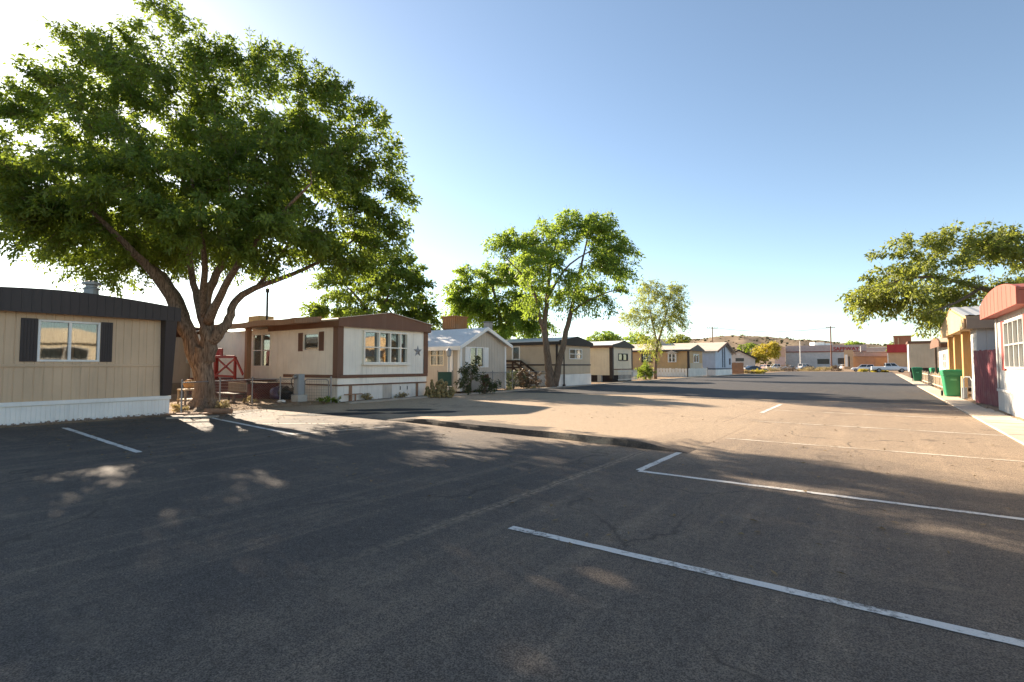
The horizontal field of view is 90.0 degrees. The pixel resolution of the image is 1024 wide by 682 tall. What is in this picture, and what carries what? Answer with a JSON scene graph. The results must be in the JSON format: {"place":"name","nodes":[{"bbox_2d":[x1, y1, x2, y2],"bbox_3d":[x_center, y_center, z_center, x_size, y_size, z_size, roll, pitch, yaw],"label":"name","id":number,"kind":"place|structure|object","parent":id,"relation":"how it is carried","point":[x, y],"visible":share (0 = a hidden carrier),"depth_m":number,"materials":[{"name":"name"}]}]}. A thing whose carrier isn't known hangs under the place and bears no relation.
{"place":"outdoors","nodes":[
{"label":"outdoors","id":0,"kind":"place"},
{"bbox_2d":[169,394,336,412],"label":"yard dirt","id":1,"kind":"structure","parent":0,"point":[288,403],"depth_m":20.21,"materials":[{"name":"brown soil"}]},
{"bbox_2d":[170,403,189,411],"bbox_3d":[-11.036,2.294,17.091,0.619,0.498,0.649,1,-3,-12],"label":"weed","id":2,"kind":"object","parent":1,"relation":"on","point":[176,407],"visible":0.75,"depth_m":16.95,"materials":[{"name":"yellow plant"}]},
{"bbox_2d":[177,388,193,404],"bbox_3d":[-12.504,2.182,19.830,0.700,0.650,0.600,-2,-3,36],"label":"wooden stand","id":3,"kind":"object","parent":1,"relation":"on","point":[178,393],"visible":0.41,"depth_m":19.62,"materials":[{"name":"brown wood"}]},
{"bbox_2d":[183,379,193,388],"bbox_3d":[-12.513,1.667,19.847,0.441,0.374,0.418,0,-3,-2],"label":"basket","id":4,"kind":"object","parent":3,"relation":"on","point":[188,380],"visible":0.73,"depth_m":19.72,"materials":[{"name":"brown wicker"}]},
{"bbox_2d":[0,0,423,412],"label":"shade tree","id":5,"kind":"object","parent":1,"relation":"on","point":[59,219],"visible":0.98,"depth_m":16.87,"materials":[{"name":"green plant"}]},
{"bbox_2d":[215,400,229,407],"bbox_3d":[-10.242,2.327,18.049,0.582,0.523,0.652,2,-3,-36],"label":"weed","id":6,"kind":"object","parent":1,"relation":"on","point":[222,405],"visible":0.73,"depth_m":18.06,"materials":[{"name":"yellow plant"}]},
{"bbox_2d":[217,382,246,402],"bbox_3d":[-11.464,2.123,20.927,1.500,0.850,0.510,-2,-3,36],"label":"garden bench","id":7,"kind":"object","parent":1,"relation":"on","point":[233,389],"visible":0.71,"depth_m":20.96,"materials":[{"name":"brown wood"}]},
{"bbox_2d":[180,376,294,412],"bbox_3d":[-10.296,1.931,19.180,1.002,1.130,5.078,-1,-3,21],"label":"chain link fence","id":8,"kind":"object","parent":1,"relation":"on","point":[220,391],"visible":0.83,"depth_m":19.31,"materials":[{"name":"metal"}]},
{"bbox_2d":[270,386,279,398],"bbox_3d":[-10.536,2.346,22.905,0.757,0.657,0.632,-2,-3,36],"label":"rubbish bag","id":9,"kind":"object","parent":1,"relation":"on","point":[275,396],"visible":0.61,"depth_m":22.62,"materials":[{"name":"black plastic"}]},
{"bbox_2d":[277,386,293,398],"bbox_3d":[-10.158,2.335,22.892,1.048,0.678,0.714,-2,-3,36],"label":"rubbish bag","id":10,"kind":"object","parent":1,"relation":"on","point":[286,388],"visible":0.56,"depth_m":22.58,"materials":[{"name":"black plastic"}]},
{"bbox_2d":[304,376,331,402],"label":"pipe gate","id":11,"kind":"structure","parent":1,"relation":"on","point":[316,395],"depth_m":21.38,"materials":[{"name":"metal"}]},
{"bbox_2d":[338,387,544,402],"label":"dirt verge","id":12,"kind":"structure","parent":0,"point":[413,396],"depth_m":23.55,"materials":[{"name":"brown soil"}]},
{"bbox_2d":[467,370,545,390],"bbox_3d":[0.149,2.498,32.709,0.152,1.260,9.778,-2,-3,33],"label":"chain link fence","id":13,"kind":"object","parent":12,"relation":"on","point":[492,372],"visible":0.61,"depth_m":32.52,"materials":[{"name":"metal"}]},
{"bbox_2d":[0,373,1023,681],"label":"asphalt lot","id":14,"kind":"structure","parent":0,"point":[230,557],"depth_m":4.45,"materials":[{"name":"grey asphalt"}]},
{"bbox_2d":[0,415,162,427],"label":"dirt strip","id":15,"kind":"object","parent":14,"relation":"on","point":[63,422],"visible":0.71,"depth_m":14.25,"materials":[{"name":"brown soil"}]},
{"bbox_2d":[63,428,141,452],"bbox_3d":[-9.076,2.111,11.158,5.859,0.001,0.122,-2,-3,39],"label":"parking line","id":16,"kind":"object","parent":14,"relation":"on","point":[108,442],"visible":0.98,"depth_m":10.63,"materials":[{"name":"paint"}]},
{"bbox_2d":[166,412,211,414],"bbox_3d":[-9.749,2.204,15.477,1.270,0.070,0.160,0,-3,-2],"label":"plank","id":17,"kind":"object","parent":14,"relation":"on","point":[189,413],"visible":1,"depth_m":15.40,"materials":[{"name":"brown wood"}]},
{"bbox_2d":[166,415,218,418],"bbox_3d":[-9.034,2.158,14.494,1.304,0.070,0.160,1,-3,-14],"label":"plank","id":18,"kind":"object","parent":14,"relation":"on","point":[188,417],"visible":1,"depth_m":14.45,"materials":[{"name":"grey wood"}]},
{"bbox_2d":[204,408,232,413],"bbox_3d":[-9.348,2.232,16.305,0.834,0.175,0.172,0,-3,-1],"label":"log","id":19,"kind":"object","parent":14,"relation":"on","point":[220,410],"visible":0.88,"depth_m":16.24,"materials":[{"name":"brown wood"}]},
{"bbox_2d":[212,418,294,434],"bbox_3d":[-7.088,2.227,13.631,5.738,0.001,0.121,-2,-4,42],"label":"parking line","id":20,"kind":"object","parent":14,"relation":"on","point":[255,426],"visible":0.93,"depth_m":13.22,"materials":[{"name":"paint"}]},
{"bbox_2d":[265,423,333,423],"bbox_3d":[-5.792,2.239,13.896,1.921,0.001,0.112,0,-3,-3],"label":"parking line","id":21,"kind":"object","parent":14,"relation":"on","point":[298,423],"visible":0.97,"depth_m":13.90,"materials":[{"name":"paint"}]},
{"bbox_2d":[277,412,381,415],"bbox_3d":[-5.811,2.363,16.587,3.339,0.001,1.031,1,-3,-19],"label":"asphalt patch","id":22,"kind":"object","parent":14,"relation":"on","point":[339,413],"visible":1,"depth_m":16.74,"materials":[{"name":"grey asphalt"}]},
{"bbox_2d":[346,408,433,410],"bbox_3d":[-4.284,2.437,18.163,3.352,0.001,1.126,1,-3,-12],"label":"asphalt patch","id":23,"kind":"object","parent":14,"relation":"on","point":[402,409],"visible":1,"depth_m":18.24,"materials":[{"name":"black asphalt"}]},
{"bbox_2d":[392,411,455,413],"bbox_3d":[-2.960,2.390,17.166,2.946,0.001,0.979,1,-3,-12],"label":"asphalt patch","id":24,"kind":"object","parent":14,"relation":"on","point":[419,412],"visible":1,"depth_m":17.09,"materials":[{"name":"black asphalt"}]},
{"bbox_2d":[424,379,455,397],"bbox_3d":[-3.567,2.334,25.334,1.584,0.929,1.309,0,-3,-2],"label":"prickly pear","id":25,"kind":"object","parent":14,"relation":"on","point":[441,390],"visible":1,"depth_m":24.89,"materials":[{"name":"green plant"}]},
{"bbox_2d":[453,355,481,394],"bbox_3d":[-2.351,1.842,27.620,1.452,2.157,1.257,2,-3,-36],"label":"bush","id":26,"kind":"object","parent":14,"relation":"on","point":[465,373],"visible":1,"depth_m":27.41,"materials":[{"name":"green plant"}]},
{"bbox_2d":[3,396,1023,597],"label":"fallen leaves","id":27,"kind":"object","parent":14,"relation":"on","point":[586,534],"visible":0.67,"depth_m":9.69,"materials":[{"name":"brown plant"}]},
{"bbox_2d":[387,407,749,452],"bbox_3d":[1.375,2.196,14.246,8.750,0.133,6.163,-2,-3,36],"label":"asphalt ledge","id":28,"kind":"object","parent":14,"relation":"on","point":[674,435],"visible":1,"depth_m":12.72,"materials":[{"name":"grey asphalt"}]},
{"bbox_2d":[636,452,679,470],"bbox_3d":[3.002,2.023,9.254,0.127,0.001,3.720,-2,-3,36],"label":"parking line","id":29,"kind":"object","parent":14,"relation":"on","point":[658,461],"visible":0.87,"depth_m":8.43,"materials":[{"name":"paint"}]},
{"bbox_2d":[508,526,1023,646],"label":"parking line","id":30,"kind":"object","parent":14,"relation":"on","point":[974,632],"visible":1,"depth_m":3.58,"materials":[{"name":"paint"}]},
{"bbox_2d":[639,470,1023,519],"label":"parking line","id":31,"kind":"object","parent":14,"relation":"on","point":[1010,517],"visible":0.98,"depth_m":6.19,"materials":[{"name":"paint"}]},
{"bbox_2d":[727,438,1023,461],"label":"parking line","id":32,"kind":"object","parent":14,"relation":"on","point":[881,450],"visible":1,"depth_m":9.51,"materials":[{"name":"paint"}]},
{"bbox_2d":[761,421,1003,435],"bbox_3d":[8.950,2.200,13.058,5.250,0.001,0.120,-2,-3,36],"label":"parking line","id":33,"kind":"object","parent":14,"relation":"on","point":[883,428],"visible":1,"depth_m":12.80,"materials":[{"name":"paint"}]},
{"bbox_2d":[0,0,1023,345],"label":"sky","id":34,"kind":"structure","parent":0,"point":[754,153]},
{"bbox_2d":[563,353,565,385],"bbox_3d":[3.863,1.603,38.003,0.420,3.540,0.410,-2,-3,36],"label":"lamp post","id":35,"kind":"object","parent":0,"point":[564,370],"visible":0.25,"depth_m":37.95,"materials":[{"name":"brown wood"}]},
{"bbox_2d":[163,367,971,415],"bbox_3d":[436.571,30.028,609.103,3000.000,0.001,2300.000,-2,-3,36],"label":"ground","id":36,"kind":"structure","parent":0,"point":[905,373],"depth_m":60.28,"materials":[{"name":"brown soil"}]},
{"bbox_2d":[0,280,180,424],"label":"mobile home","id":37,"kind":"object","parent":36,"relation":"on","point":[89,351],"visible":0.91,"depth_m":14.72,"materials":[{"name":"beige paint"}]},
{"bbox_2d":[37,319,100,361],"bbox_3d":[-12.564,0.012,14.525,0.184,1.150,1.370,-2,-3,36],"label":"window","id":38,"kind":"structure","parent":37,"relation":"in","point":[50,332],"depth_m":14.47,"materials":[{"name":"glass"}]},
{"bbox_2d":[171,327,228,393],"bbox_3d":[-23.680,1.222,32.611,13.500,3.800,8.100,-2,-3,36],"label":"mobile home","id":39,"kind":"object","parent":36,"relation":"on","point":[181,369],"visible":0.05,"depth_m":29.72,"materials":[{"name":"pink"}]},
{"bbox_2d":[291,374,306,401],"bbox_3d":[-8.973,1.991,21.425,0.696,1.220,0.491,-2,-3,36],"label":"meter pedestal","id":40,"kind":"object","parent":36,"relation":"on","point":[298,388],"visible":0.86,"depth_m":21.26,"materials":[{"name":"metal"}]},
{"bbox_2d":[189,288,431,401],"bbox_3d":[-11.845,0.126,27.376,14.295,5.600,6.892,-2,-3,36],"label":"mobile home","id":41,"kind":"object","parent":36,"relation":"on","point":[380,355],"visible":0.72,"depth_m":23.83,"materials":[{"name":"beige paint"}]},
{"bbox_2d":[252,333,270,366],"bbox_3d":[-12.386,0.464,25.377,1.677,1.640,0.100,-2,-3,36],"label":"window","id":42,"kind":"structure","parent":41,"relation":"in","point":[261,348],"depth_m":25.37,"materials":[{"name":"white glass"}]},
{"bbox_2d":[303,333,318,350],"bbox_3d":[-8.992,0.041,22.964,1.208,0.780,0.100,-2,-3,36],"label":"window","id":43,"kind":"structure","parent":41,"relation":"in","point":[310,340],"depth_m":23.01,"materials":[{"name":"clear glass"}]},
{"bbox_2d":[362,330,407,363],"bbox_3d":[-5.915,0.315,23.904,0.275,1.480,2.630,-2,-3,36],"label":"window","id":44,"kind":"structure","parent":41,"relation":"in","point":[392,346],"depth_m":23.94,"materials":[{"name":"white glass"}]},
{"bbox_2d":[297,243,442,330],"bbox_3d":[-10.716,-2.050,40.034,7.775,11.077,11.126,-5,-6,63],"label":"leafy tree","id":45,"kind":"object","parent":36,"relation":"on","point":[388,284],"visible":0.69,"depth_m":39.33,"materials":[{"name":"green plant"}]},
{"bbox_2d":[437,370,452,386],"bbox_3d":[-3.598,2.232,27.456,0.839,1.300,0.055,0,-3,0],"label":"screen panel","id":46,"kind":"object","parent":36,"relation":"on","point":[447,376],"visible":0.57,"depth_m":27.45,"materials":[{"name":"green fabric"}]},
{"bbox_2d":[425,315,512,390],"bbox_3d":[-6.916,0.761,34.543,13.540,4.700,5.080,-2,-3,36],"label":"mobile home","id":47,"kind":"object","parent":36,"relation":"on","point":[487,344],"visible":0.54,"depth_m":30.58,"materials":[{"name":"grey paint"}]},
{"bbox_2d":[430,351,443,365],"bbox_3d":[-4.388,0.854,30.092,1.135,1.200,0.100,-2,-3,36],"label":"window","id":48,"kind":"structure","parent":47,"relation":"in","point":[436,357],"depth_m":30.06,"materials":[{"name":"beige glass"}]},
{"bbox_2d":[447,350,452,388],"bbox_3d":[-3.548,1.572,29.399,0.396,2.400,0.047,-2,-3,36],"label":"door","id":49,"kind":"structure","parent":47,"relation":"in","point":[451,357],"depth_m":29.34,"materials":[{"name":"white paint"}]},
{"bbox_2d":[470,347,483,366],"bbox_3d":[-2.088,0.962,30.261,0.100,1.200,1.300,-2,-3,36],"label":"window","id":50,"kind":"structure","parent":47,"relation":"in","point":[474,351],"depth_m":30.27,"materials":[{"name":"white glass"}]},
{"bbox_2d":[472,372,501,393],"bbox_3d":[-1.373,2.437,28.252,1.526,1.539,1.599,1,-3,-22],"label":"bush","id":51,"kind":"object","parent":36,"relation":"on","point":[492,385],"visible":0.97,"depth_m":28.09,"materials":[{"name":"green plant"}]},
{"bbox_2d":[440,259,560,339],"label":"leafy tree","id":52,"kind":"object","parent":36,"relation":"on","point":[479,307],"visible":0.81,"depth_m":44.81,"materials":[{"name":"green plant"}]},
{"bbox_2d":[0,387,1017,426],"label":"gravel","id":53,"kind":"structure","parent":36,"relation":"on","point":[88,419],"depth_m":15.50,"materials":[{"name":"grey gravel"}]},
{"bbox_2d":[506,369,531,388],"bbox_3d":[0.218,2.616,34.303,2.416,1.483,2.145,-2,-3,36],"label":"bush","id":54,"kind":"object","parent":36,"relation":"on","point":[508,384],"visible":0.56,"depth_m":34.27,"materials":[{"name":"green plant"}]},
{"bbox_2d":[515,368,543,388],"bbox_3d":[1.118,2.594,33.393,1.940,1.743,1.854,-2,-3,36],"label":"bush","id":55,"kind":"object","parent":36,"relation":"on","point":[519,373],"visible":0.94,"depth_m":33.30,"materials":[{"name":"grey plant"}]},
{"bbox_2d":[505,336,592,385],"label":"mobile home","id":56,"kind":"object","parent":36,"relation":"on","point":[528,354],"visible":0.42,"depth_m":40.06,"materials":[{"name":"beige paint"}]},
{"bbox_2d":[512,346,519,370],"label":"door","id":57,"kind":"structure","parent":56,"relation":"in","point":[516,348],"depth_m":40.69,"materials":[{"name":"white paint"}]},
{"bbox_2d":[569,349,581,358],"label":"window","id":58,"kind":"structure","parent":56,"relation":"in","point":[573,353],"depth_m":40.50,"materials":[{"name":"white glass"}]},
{"bbox_2d":[345,373,752,403],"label":"kerb","id":59,"kind":"structure","parent":36,"relation":"on","point":[378,400],"depth_m":30.33,"materials":[{"name":"concrete"}]},
{"bbox_2d":[480,206,646,386],"bbox_3d":[3.301,-2.955,35.264,10.030,13.237,8.863,-2,-3,36],"label":"street tree","id":60,"kind":"object","parent":36,"relation":"on","point":[534,256],"visible":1,"depth_m":34.96,"materials":[{"name":"green plant"}]},
{"bbox_2d":[585,330,624,341],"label":"leafy tree","id":61,"kind":"object","parent":36,"relation":"on","point":[609,336],"visible":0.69,"depth_m":84.14,"materials":[{"name":"green plant"}]},
{"bbox_2d":[585,340,634,381],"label":"mobile home","id":62,"kind":"object","parent":36,"relation":"on","point":[609,360],"visible":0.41,"depth_m":49.40,"materials":[{"name":"beige paint"}]},
{"bbox_2d":[618,353,627,360],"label":"window","id":63,"kind":"structure","parent":62,"relation":"in","point":[621,357],"depth_m":50.48,"materials":[{"name":"glass"}]},
{"bbox_2d":[618,369,636,380],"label":"picket fence","id":64,"kind":"object","parent":36,"relation":"on","point":[634,371],"visible":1,"depth_m":50.02,"materials":[{"name":"white paint"}]},
{"bbox_2d":[622,331,652,343],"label":"leafy tree","id":65,"kind":"object","parent":36,"relation":"on","point":[633,338],"visible":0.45,"depth_m":99.36,"materials":[{"name":"green plant"}]},
{"bbox_2d":[635,360,656,379],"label":"bush","id":66,"kind":"object","parent":36,"relation":"on","point":[646,371],"visible":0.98,"depth_m":55.68,"materials":[{"name":"green plant"}]},
{"bbox_2d":[617,279,693,378],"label":"street tree","id":67,"kind":"object","parent":36,"relation":"on","point":[676,306],"visible":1,"depth_m":57.96,"materials":[{"name":"green plant"}]},
{"bbox_2d":[633,345,704,376],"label":"mobile home","id":68,"kind":"object","parent":36,"relation":"on","point":[683,358],"visible":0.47,"depth_m":70.21,"materials":[{"name":"beige paint"}]},
{"bbox_2d":[641,354,651,361],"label":"window","id":69,"kind":"structure","parent":68,"relation":"in","point":[645,357],"depth_m":71.66,"materials":[{"name":"black paint"}]},
{"bbox_2d":[668,353,676,361],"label":"window","id":70,"kind":"structure","parent":68,"relation":"in","point":[671,356],"depth_m":69.35,"materials":[{"name":"white glass"}]},
{"bbox_2d":[666,333,692,343],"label":"leafy tree","id":71,"kind":"object","parent":36,"relation":"on","point":[683,339],"visible":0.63,"depth_m":111.04,"materials":[{"name":"green plant"}]},
{"bbox_2d":[657,367,707,376],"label":"picket fence","id":72,"kind":"object","parent":36,"relation":"on","point":[689,372],"visible":0.93,"depth_m":67.92,"materials":[{"name":"white paint"}]},
{"bbox_2d":[632,339,735,375],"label":"gabled house","id":73,"kind":"structure","parent":36,"relation":"on","point":[716,356],"depth_m":80.67,"materials":[{"name":"blue paint"}]},
{"bbox_2d":[732,362,743,373],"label":"board fence","id":74,"kind":"object","parent":36,"relation":"on","point":[737,368],"visible":0.79,"depth_m":87.75,"materials":[{"name":"brown wood"}]},
{"bbox_2d":[732,349,756,365],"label":"gabled house","id":75,"kind":"structure","parent":36,"relation":"on","point":[740,356],"depth_m":147.92,"materials":[{"name":"paint"}]},
{"bbox_2d":[737,343,761,355],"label":"leafy tree","id":76,"kind":"object","parent":36,"relation":"on","point":[746,349],"visible":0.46,"depth_m":164.53,"materials":[{"name":"green plant"}]},
{"bbox_2d":[744,366,768,372],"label":"parked car","id":77,"kind":"object","parent":36,"relation":"on","point":[752,367],"visible":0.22,"depth_m":98.18,"materials":[{"name":"black paint"}]},
{"bbox_2d":[751,341,781,363],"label":"flowering tree","id":78,"kind":"object","parent":36,"relation":"on","point":[771,350],"visible":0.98,"depth_m":149.26,"materials":[{"name":"yellow plant"}]},
{"bbox_2d":[775,347,785,366],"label":"store","id":79,"kind":"structure","parent":36,"relation":"on","point":[781,360],"depth_m":235.74,"materials":[{"name":"pink paint"}]},
{"bbox_2d":[777,364,798,370],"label":"bush","id":80,"kind":"object","parent":36,"relation":"on","point":[793,368],"visible":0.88,"depth_m":127.30,"materials":[{"name":"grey plant"}]},
{"bbox_2d":[785,342,866,367],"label":"store","id":81,"kind":"structure","parent":36,"relation":"on","point":[816,354],"depth_m":241.87,"materials":[{"name":"grey paint"}]},
{"bbox_2d":[844,350,852,368],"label":"entrance tower","id":82,"kind":"structure","parent":36,"relation":"on","point":[848,359],"depth_m":186.05,"materials":[{"name":"beige paint"}]},
{"bbox_2d":[851,364,873,371],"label":"parked wagon","id":83,"kind":"object","parent":36,"relation":"on","point":[863,366],"visible":0.73,"depth_m":121.29,"materials":[{"name":"white paint"}]},
{"bbox_2d":[853,351,887,367],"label":"shop","id":84,"kind":"structure","parent":36,"relation":"on","point":[877,358],"depth_m":190.00,"materials":[{"name":"orange brick"}]},
{"bbox_2d":[866,347,886,351],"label":"shop","id":85,"kind":"structure","parent":84,"relation":"attached to","point":[872,349],"depth_m":300.89,"materials":[{"name":"pink paint"}]},
{"bbox_2d":[887,344,907,370],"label":"diner","id":86,"kind":"structure","parent":36,"relation":"on","point":[897,354],"depth_m":138.08,"materials":[{"name":"beige paint"}]},
{"bbox_2d":[893,335,911,343],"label":"brick tower","id":87,"kind":"structure","parent":86,"relation":"on","point":[903,339],"depth_m":175.52,"materials":[{"name":"red brick"}]},
{"bbox_2d":[906,341,937,377],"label":"mobile home","id":88,"kind":"object","parent":36,"relation":"on","point":[920,354],"visible":0.64,"depth_m":61.06,"materials":[{"name":"beige paint"}]},
{"bbox_2d":[835,218,1023,339],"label":"shade tree","id":89,"kind":"object","parent":36,"relation":"on","point":[1002,244],"visible":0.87,"depth_m":29.84,"materials":[{"name":"green plant"}]},
{"bbox_2d":[922,370,942,388],"bbox_3d":[30.370,2.764,36.710,0.103,1.100,24.900,-2,-3,35],"label":"picket fence","id":90,"kind":"object","parent":36,"relation":"on","point":[932,380],"visible":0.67,"depth_m":38.73,"materials":[{"name":"brown wood"}]},
{"bbox_2d":[934,347,937,378],"bbox_3d":[31.314,1.914,37.797,0.129,2.900,0.129,2,-3,-32],"label":"clothes pole","id":91,"kind":"object","parent":36,"relation":"on","point":[935,354],"visible":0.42,"depth_m":37.78,"materials":[{"name":"grey metal"}]},
{"bbox_2d":[930,337,971,385],"bbox_3d":[33.432,1.175,30.748,12.452,3.120,6.640,-2,-3,36],"label":"mobile home","id":92,"kind":"object","parent":36,"relation":"on","point":[941,344],"visible":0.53,"depth_m":33.13,"materials":[{"name":"white metal"}]},
{"bbox_2d":[942,352,946,368],"bbox_3d":[28.247,1.304,33.313,0.185,1.100,2.100,-2,-3,36],"label":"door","id":93,"kind":"structure","parent":92,"relation":"in","point":[943,354],"depth_m":33.33,"materials":[{"name":"white paint"}]},
{"bbox_2d":[940,306,995,400],"bbox_3d":[27.240,0.375,21.496,13.420,4.455,9.940,-2,-3,36],"label":"mobile home","id":94,"kind":"object","parent":36,"relation":"on","point":[960,326],"visible":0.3,"depth_m":23.54,"materials":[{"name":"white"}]},
{"bbox_2d":[959,396,1023,420],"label":"dirt bed","id":95,"kind":"object","parent":36,"relation":"on","point":[988,405],"visible":0.22,"depth_m":19.01,"materials":[{"name":"brown soil"}]},
{"bbox_2d":[961,376,972,398],"bbox_3d":[20.874,2.160,23.516,0.249,1.078,0.962,-1,-3,27],"label":"pipe stand","id":96,"kind":"object","parent":95,"relation":"on","point":[964,393],"visible":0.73,"depth_m":23.54,"materials":[{"name":"grey metal"}]},
{"bbox_2d":[973,349,998,406],"bbox_3d":[18.286,1.380,19.488,0.081,2.139,3.889,-1,-3,28],"label":"board fence","id":97,"kind":"object","parent":95,"relation":"on","point":[985,374],"visible":0.59,"depth_m":19.99,"materials":[{"name":"red wood"}]},
{"bbox_2d":[980,283,1023,418],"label":"mobile home","id":98,"kind":"object","parent":36,"relation":"on","point":[1002,305],"visible":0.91,"depth_m":15.76,"materials":[{"name":"white metal"}]},
{"bbox_2d":[1003,316,1023,368],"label":"window","id":99,"kind":"structure","parent":98,"relation":"in","point":[1013,343],"depth_m":15.42,"materials":[{"name":"white glass"}]},
{"bbox_2d":[513,371,947,404],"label":"street","id":100,"kind":"structure","parent":0,"point":[882,387],"depth_m":34.44,"materials":[{"name":"grey asphalt"}]},
{"bbox_2d":[870,363,907,371],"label":"pickup truck","id":101,"kind":"object","parent":100,"relation":"on","point":[890,366],"visible":0.94,"depth_m":109.24,"materials":[{"name":"white paint"}]},
{"bbox_2d":[680,335,938,366],"bbox_3d":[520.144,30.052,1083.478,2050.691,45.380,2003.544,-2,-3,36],"label":"hills","id":102,"kind":"structure","parent":0,"point":[744,340],"depth_m":616.19,"materials":[{"name":"brown soil"}]},
{"bbox_2d":[694,335,887,364],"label":"hill scrub","id":103,"kind":"object","parent":102,"relation":"on","point":[781,341],"visible":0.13,"depth_m":635.83,"materials":[{"name":"green plant"}]},
{"bbox_2d":[896,374,1023,444],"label":"sidewalk","id":104,"kind":"structure","parent":0,"point":[1010,426],"depth_m":16.11,"materials":[{"name":"concrete"}]},
{"bbox_2d":[912,367,922,380],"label":"wheelie bin","id":105,"kind":"object","parent":104,"relation":"on","point":[917,373],"visible":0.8,"depth_m":48.78,"materials":[{"name":"green plastic"}]},
{"bbox_2d":[939,369,962,395],"bbox_3d":[21.850,2.075,25.425,0.870,1.335,1.017,-2,-3,32],"label":"wheelie bin","id":106,"kind":"object","parent":104,"relation":"on","point":[950,378],"visible":0.81,"depth_m":25.11,"materials":[{"name":"green plastic"}]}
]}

